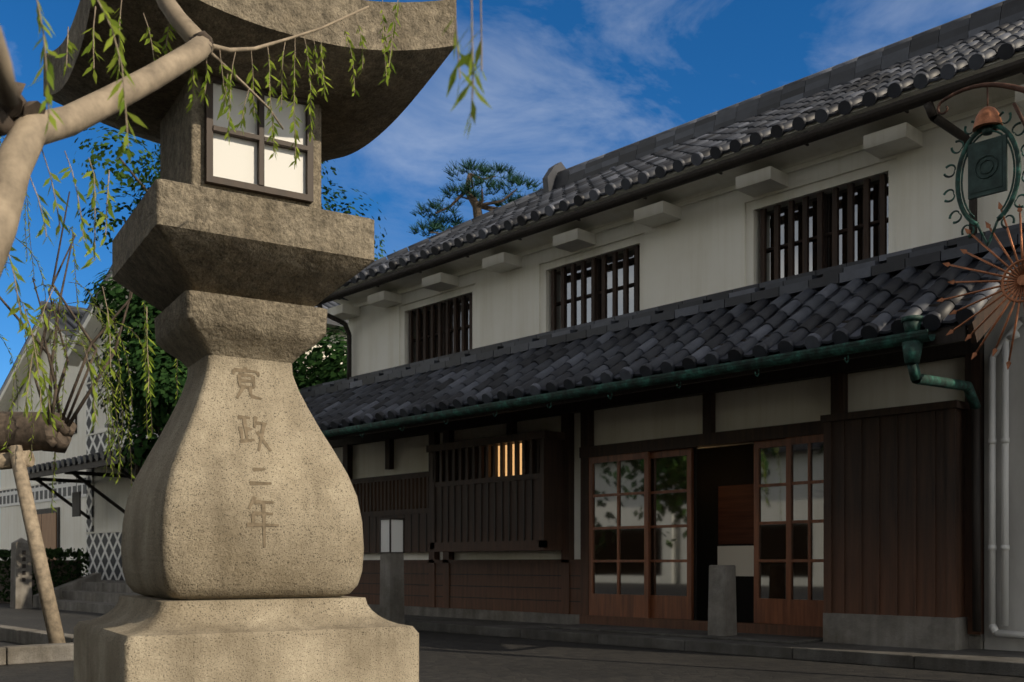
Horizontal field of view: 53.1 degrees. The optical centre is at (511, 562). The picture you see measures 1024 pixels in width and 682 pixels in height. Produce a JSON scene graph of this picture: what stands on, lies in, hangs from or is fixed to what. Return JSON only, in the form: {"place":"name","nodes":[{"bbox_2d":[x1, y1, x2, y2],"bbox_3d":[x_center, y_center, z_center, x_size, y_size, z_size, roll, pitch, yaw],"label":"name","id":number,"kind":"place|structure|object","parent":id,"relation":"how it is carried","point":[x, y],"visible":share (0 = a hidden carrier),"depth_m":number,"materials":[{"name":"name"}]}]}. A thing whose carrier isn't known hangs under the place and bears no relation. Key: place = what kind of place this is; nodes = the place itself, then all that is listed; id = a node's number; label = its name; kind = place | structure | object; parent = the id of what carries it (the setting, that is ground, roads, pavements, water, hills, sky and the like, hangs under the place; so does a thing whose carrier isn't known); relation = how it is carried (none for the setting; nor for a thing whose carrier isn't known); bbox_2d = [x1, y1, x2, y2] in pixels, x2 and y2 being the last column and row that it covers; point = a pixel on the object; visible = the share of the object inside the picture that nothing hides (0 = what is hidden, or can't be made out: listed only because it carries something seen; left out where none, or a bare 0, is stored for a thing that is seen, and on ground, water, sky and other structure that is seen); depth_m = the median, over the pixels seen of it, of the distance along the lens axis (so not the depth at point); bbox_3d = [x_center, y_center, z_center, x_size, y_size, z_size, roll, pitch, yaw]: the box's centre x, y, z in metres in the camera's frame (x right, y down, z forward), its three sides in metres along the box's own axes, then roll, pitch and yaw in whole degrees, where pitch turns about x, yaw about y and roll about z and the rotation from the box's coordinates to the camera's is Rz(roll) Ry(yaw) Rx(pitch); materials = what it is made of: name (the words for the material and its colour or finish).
{"place":"outdoors","nodes":[
{"label":"outdoors","id":0,"kind":"place"},
{"bbox_2d":[0,0,491,435],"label":"willow branches","id":1,"kind":"object","parent":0,"point":[29,129],"visible":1,"depth_m":2.08,"materials":[{"name":"green plant"}]},
{"bbox_2d":[0,0,1003,388],"label":"sky","id":2,"kind":"structure","parent":0,"point":[571,83],"materials":[{"name":"blue"}]},
{"bbox_2d":[0,603,1023,681],"bbox_3d":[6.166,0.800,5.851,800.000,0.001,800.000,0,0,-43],"label":"road","id":3,"kind":"structure","parent":0,"point":[449,657],"depth_m":7.91,"materials":[{"name":"grey asphalt"}]},
{"bbox_2d":[10,538,31,608],"bbox_3d":[-8.651,0.180,18.051,0.280,1.240,0.282,0,0,-43],"label":"stone marker post","id":4,"kind":"object","parent":3,"relation":"on","point":[21,583],"visible":0.98,"depth_m":17.95,"materials":[{"name":"grey stone"}]},
{"bbox_2d":[0,625,73,665],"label":"stone curb","id":5,"kind":"structure","parent":3,"relation":"on","point":[36,647],"depth_m":8.28,"materials":[{"name":"grey stone"}]},
{"bbox_2d":[0,301,86,576],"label":"building","id":6,"kind":"structure","parent":3,"relation":"on","point":[63,528],"depth_m":28.86,"materials":[{"name":"paint"}]},
{"bbox_2d":[0,547,89,605],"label":"clipped hedge","id":7,"kind":"object","parent":3,"relation":"on","point":[64,570],"visible":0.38,"depth_m":19.04,"materials":[{"name":"green plant"}]},
{"bbox_2d":[0,136,180,643],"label":"willow tree","id":8,"kind":"object","parent":3,"relation":"on","point":[21,438],"visible":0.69,"depth_m":9.05,"materials":[{"name":"green plant"}]},
{"bbox_2d":[82,268,187,480],"bbox_3d":[-5.734,-2.526,17.020,2.473,5.717,3.875,0,0,-43],"label":"garden tree","id":9,"kind":"object","parent":3,"relation":"on","point":[164,401],"visible":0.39,"depth_m":16.36,"materials":[{"name":"green plant"}]},
{"bbox_2d":[27,265,348,613],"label":"building","id":10,"kind":"structure","parent":3,"relation":"on","point":[102,586],"depth_m":20.82,"materials":[{"name":"paint"}]},
{"bbox_2d":[73,124,394,260],"bbox_3d":[-5.802,-4.337,21.026,6.619,10.304,5.707,0,0,2],"label":"tree","id":11,"kind":"object","parent":3,"relation":"on","point":[119,176],"visible":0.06,"depth_m":19.63,"materials":[{"name":"green plant"}]},
{"bbox_2d":[43,0,455,681],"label":"stone lantern","id":12,"kind":"object","parent":3,"relation":"on","point":[239,256],"visible":0.96,"depth_m":3.52,"materials":[{"name":"stone"}]},
{"bbox_2d":[292,323,346,390],"bbox_3d":[-3.433,-1.927,17.988,2.715,4.532,3.839,0,0,-43],"label":"tree","id":13,"kind":"object","parent":3,"relation":"on","point":[329,368],"visible":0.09,"depth_m":17.43,"materials":[{"name":"green plant"}]},
{"bbox_2d":[379,518,404,624],"bbox_3d":[-1.399,0.140,11.934,0.214,1.320,0.214,0,0,-43],"label":"bollard light","id":14,"kind":"object","parent":3,"relation":"on","point":[391,541],"visible":0.98,"depth_m":11.87,"materials":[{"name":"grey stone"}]},
{"bbox_2d":[409,157,542,237],"bbox_3d":[-0.637,-3.370,18.948,2.616,8.341,1.751,0,0,-8],"label":"pine tree","id":15,"kind":"object","parent":3,"relation":"on","point":[468,191],"visible":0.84,"depth_m":18.81,"materials":[{"name":"green plant"}]},
{"bbox_2d":[376,613,1023,676],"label":"sidewalk","id":16,"kind":"structure","parent":3,"relation":"on","point":[994,662],"depth_m":9.02,"materials":[{"name":"stone"}]},
{"bbox_2d":[708,565,736,635],"bbox_3d":[1.962,0.360,9.554,0.200,0.680,0.200,0,0,-43],"label":"stone post by door","id":17,"kind":"object","parent":16,"relation":"on","point":[722,616],"visible":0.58,"depth_m":9.48,"materials":[{"name":"grey stone"}]},
{"bbox_2d":[299,0,1023,651],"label":"merchant house","id":18,"kind":"structure","parent":0,"point":[645,382],"depth_m":10.00,"materials":[{"name":"paint"}]},
{"bbox_2d":[936,82,1023,368],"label":"hanging sign","id":19,"kind":"object","parent":18,"relation":"attached to","point":[987,167],"visible":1,"depth_m":6.84,"materials":[{"name":"orange metal"}]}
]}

